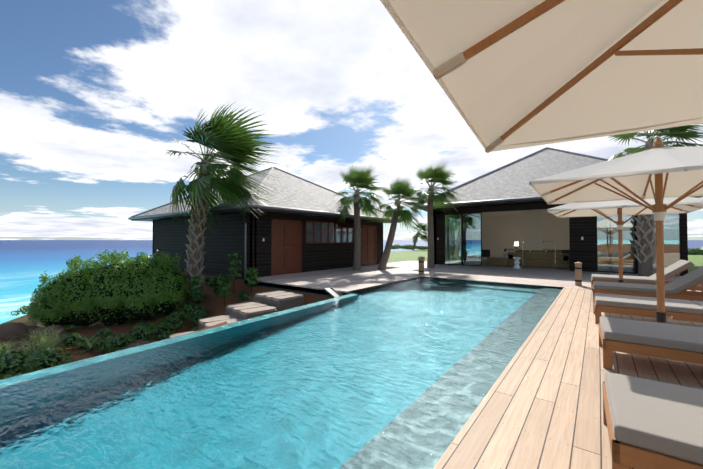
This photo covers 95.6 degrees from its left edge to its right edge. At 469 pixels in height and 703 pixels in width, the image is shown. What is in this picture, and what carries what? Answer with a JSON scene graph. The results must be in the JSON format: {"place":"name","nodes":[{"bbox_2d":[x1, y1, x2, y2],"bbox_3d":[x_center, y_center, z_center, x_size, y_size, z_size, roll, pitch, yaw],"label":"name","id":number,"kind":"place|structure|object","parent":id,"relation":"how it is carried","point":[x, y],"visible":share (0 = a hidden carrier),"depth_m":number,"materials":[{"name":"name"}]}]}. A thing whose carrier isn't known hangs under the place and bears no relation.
{"place":"outdoors","nodes":[
{"label":"outdoors","id":0,"kind":"place"},
{"bbox_2d":[0,264,372,373],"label":"terrain","id":1,"kind":"structure","parent":0,"point":[213,302],"depth_m":9.68,"materials":[{"name":"brown soil"}]},
{"bbox_2d":[0,322,148,348],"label":"rocks","id":2,"kind":"object","parent":1,"relation":"on","point":[10,330],"visible":0.31,"depth_m":8.40,"materials":[{"name":"brown stone"}]},
{"bbox_2d":[27,248,189,328],"bbox_3d":[-7.365,1.721,9.948,4.287,2.584,1.971,0,-1,-11],"label":"hedge","id":3,"kind":"object","parent":1,"relation":"on","point":[116,292],"visible":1,"depth_m":9.37,"materials":[{"name":"green plant"}]},
{"bbox_2d":[0,252,258,379],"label":"bed plants","id":4,"kind":"object","parent":1,"relation":"on","point":[41,355],"visible":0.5,"depth_m":7.57,"materials":[{"name":"green plant"}]},
{"bbox_2d":[167,102,283,304],"bbox_3d":[-4.439,-1.031,10.780,4.555,6.848,4.038,-1,-1,38],"label":"palm","id":5,"kind":"object","parent":1,"relation":"on","point":[223,138],"visible":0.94,"depth_m":10.45,"materials":[{"name":"green plant"}]},
{"bbox_2d":[170,291,303,337],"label":"stone steps","id":6,"kind":"structure","parent":1,"relation":"on","point":[264,303],"depth_m":7.96,"materials":[{"name":"beige stone"}]},
{"bbox_2d":[152,208,382,278],"bbox_3d":[-4.229,1.165,16.641,9.121,3.936,9.328,-1,-1,38],"label":"hut","id":7,"kind":"object","parent":1,"relation":"on","point":[270,244],"visible":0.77,"depth_m":12.94,"materials":[{"name":"black wood"}]},
{"bbox_2d":[128,167,398,222],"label":"roof","id":8,"kind":"structure","parent":7,"relation":"attached to","point":[295,195],"depth_m":13.84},
{"bbox_2d":[376,176,424,269],"bbox_3d":[2.264,-0.517,14.171,2.659,4.329,2.595,-1,-1,38],"label":"palm","id":9,"kind":"object","parent":1,"relation":"on","point":[402,189],"visible":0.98,"depth_m":13.99,"materials":[{"name":"green plant"}]},
{"bbox_2d":[244,277,562,296],"bbox_3d":[-2.662,2.726,4.986,8.831,2.618,16.701,-1,-1,38],"label":"pool coping","id":10,"kind":"object","parent":1,"relation":"on","point":[271,285],"visible":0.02,"depth_m":9.41,"materials":[{"name":"black stone"}]},
{"bbox_2d":[0,277,562,468],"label":"swimming pool","id":11,"kind":"structure","parent":10,"relation":"in","point":[405,374],"depth_m":2.90,"materials":[{"name":"blue liquid"}]},
{"bbox_2d":[323,287,340,297],"bbox_3d":[-0.463,1.402,7.733,0.357,0.218,0.264,-1,-1,38],"label":"water spout","id":12,"kind":"object","parent":10,"relation":"attached to","point":[332,292],"visible":0.83,"depth_m":7.73,"materials":[{"name":"grey metal"}]},
{"bbox_2d":[411,222,427,249],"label":"palm","id":13,"kind":"object","parent":1,"relation":"on","point":[420,232],"visible":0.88,"depth_m":42.02,"materials":[{"name":"green plant"}]},
{"bbox_2d":[391,244,702,259],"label":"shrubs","id":14,"kind":"object","parent":1,"relation":"on","point":[694,251],"visible":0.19,"depth_m":45.05,"materials":[{"name":"green plant"}]},
{"bbox_2d":[413,147,702,209],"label":"house roof","id":15,"kind":"structure","parent":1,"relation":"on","point":[506,184],"depth_m":16.07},
{"bbox_2d":[0,240,702,323],"bbox_3d":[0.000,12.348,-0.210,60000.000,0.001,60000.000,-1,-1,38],"label":"sea","id":16,"kind":"structure","parent":0,"point":[24,264],"depth_m":237.78,"materials":[{"name":"blue liquid"}]},
{"bbox_2d":[0,0,702,239],"label":"sky","id":17,"kind":"structure","parent":0,"point":[94,94],"materials":[{"name":"white"}]},
{"bbox_2d":[387,249,702,272],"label":"lawn","id":18,"kind":"structure","parent":0,"point":[411,255],"depth_m":24.44,"materials":[{"name":"green plant"}]},
{"bbox_2d":[421,266,701,291],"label":"deck","id":19,"kind":"structure","parent":18,"relation":"on","point":[550,278],"depth_m":11.51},
{"bbox_2d":[482,250,489,257],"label":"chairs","id":20,"kind":"object","parent":19,"relation":"on","point":[485,253],"visible":0.19,"depth_m":18.13,"materials":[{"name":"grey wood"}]},
{"bbox_2d":[513,257,520,268],"bbox_3d":[7.638,1.311,14.718,0.340,0.520,0.340,-1,-1,38],"label":"stool","id":21,"kind":"object","parent":19,"relation":"on","point":[516,262],"visible":1,"depth_m":14.62,"materials":[{"name":"white"}]},
{"bbox_2d":[503,249,546,256],"bbox_3d":[10.092,1.246,18.251,2.400,0.730,0.950,-1,-1,38],"label":"white sofa","id":22,"kind":"object","parent":19,"relation":"on","point":[505,254],"visible":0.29,"depth_m":18.61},
{"bbox_2d":[487,250,569,268],"bbox_3d":[8.649,1.163,15.733,3.500,0.810,1.100,-1,-1,38],"label":"kitchen counter","id":23,"kind":"object","parent":19,"relation":"on","point":[548,259],"visible":0.9,"depth_m":15.13,"materials":[{"name":"brown wood"}]},
{"bbox_2d":[504,242,569,254],"bbox_3d":[10.865,1.050,18.763,3.400,1.240,0.400,-1,-1,38],"label":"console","id":24,"kind":"object","parent":19,"relation":"on","point":[516,244],"visible":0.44,"depth_m":18.34,"materials":[{"name":"wood"}]},
{"bbox_2d":[574,262,581,285],"bbox_3d":[6.593,1.133,9.270,0.174,0.690,0.174,-1,-1,38],"label":"bollard","id":25,"kind":"object","parent":19,"relation":"on","point":[578,273],"visible":1,"depth_m":9.21,"materials":[{"name":"brown wood"}]},
{"bbox_2d":[591,260,702,291],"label":"lounger","id":26,"kind":"object","parent":19,"relation":"on","point":[676,268],"visible":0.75,"depth_m":7.72,"materials":[{"name":"grey fabric"}]},
{"bbox_2d":[608,123,702,276],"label":"palm","id":27,"kind":"object","parent":19,"relation":"on","point":[645,234],"visible":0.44,"depth_m":11.33,"materials":[{"name":"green plant"}]},
{"bbox_2d":[421,202,687,275],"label":"house","id":28,"kind":"structure","parent":0,"point":[464,236],"depth_m":16.20,"materials":[{"name":"beige paint"}]},
{"bbox_2d":[433,287,702,468],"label":"deck","id":29,"kind":"structure","parent":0,"point":[540,405],"depth_m":2.69,"materials":[{"name":"beige wood"}]},
{"bbox_2d":[380,0,702,152],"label":"parasol","id":30,"kind":"object","parent":29,"relation":"on","point":[510,74],"visible":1,"depth_m":1.62,"materials":[{"name":"beige fabric"}]},
{"bbox_2d":[529,137,702,322],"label":"parasol","id":31,"kind":"object","parent":29,"relation":"on","point":[658,172],"visible":0.94,"depth_m":4.12,"materials":[{"name":"beige fabric"}]},
{"bbox_2d":[547,197,702,282],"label":"parasol","id":32,"kind":"object","parent":29,"relation":"on","point":[606,209],"visible":0.54,"depth_m":7.45,"materials":[{"name":"beige fabric"}]},
{"bbox_2d":[593,293,702,323],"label":"lounger","id":33,"kind":"object","parent":29,"relation":"on","point":[684,310],"visible":0.9,"depth_m":4.80,"materials":[{"name":"grey fabric"}]},
{"bbox_2d":[593,266,702,300],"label":"lounger","id":34,"kind":"object","parent":29,"relation":"on","point":[679,287],"visible":0.94,"depth_m":6.28,"materials":[{"name":"grey fabric"}]},
{"bbox_2d":[598,316,702,368],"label":"lounger","id":35,"kind":"object","parent":29,"relation":"on","point":[677,342],"visible":1,"depth_m":3.19,"materials":[{"name":"grey fabric"}]},
{"bbox_2d":[603,372,702,468],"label":"lounger","id":36,"kind":"object","parent":29,"relation":"on","point":[651,424],"visible":1,"depth_m":1.66,"materials":[{"name":"grey fabric"}]},
{"bbox_3d":[1.773,2.260,14.239,4.470,1.065,11.850,-1,-1,38],"label":"deck base wall","id":37,"kind":"object","parent":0,"visible":0},
{"bbox_2d":[245,261,468,294],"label":"patio","id":38,"kind":"structure","parent":37,"relation":"on","point":[346,280],"depth_m":11.51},
{"bbox_2d":[334,165,388,269],"bbox_3d":[0.384,-0.763,14.125,2.580,4.722,2.832,-1,-1,38],"label":"palm","id":39,"kind":"object","parent":38,"relation":"on","point":[362,180],"visible":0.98,"depth_m":13.91,"materials":[{"name":"green plant"}]},
{"bbox_2d":[418,257,423,274],"bbox_3d":[2.630,1.180,12.007,0.174,0.690,0.174,-1,-1,38],"label":"bollard","id":40,"kind":"object","parent":38,"relation":"on","point":[421,265],"visible":1,"depth_m":11.95,"materials":[{"name":"brown wood"}]},
{"bbox_2d":[413,160,465,267],"bbox_3d":[3.927,-0.954,15.141,2.876,5.134,2.884,-1,-1,38],"label":"palm","id":41,"kind":"object","parent":38,"relation":"on","point":[438,175],"visible":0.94,"depth_m":15.03,"materials":[{"name":"green plant"}]}
]}

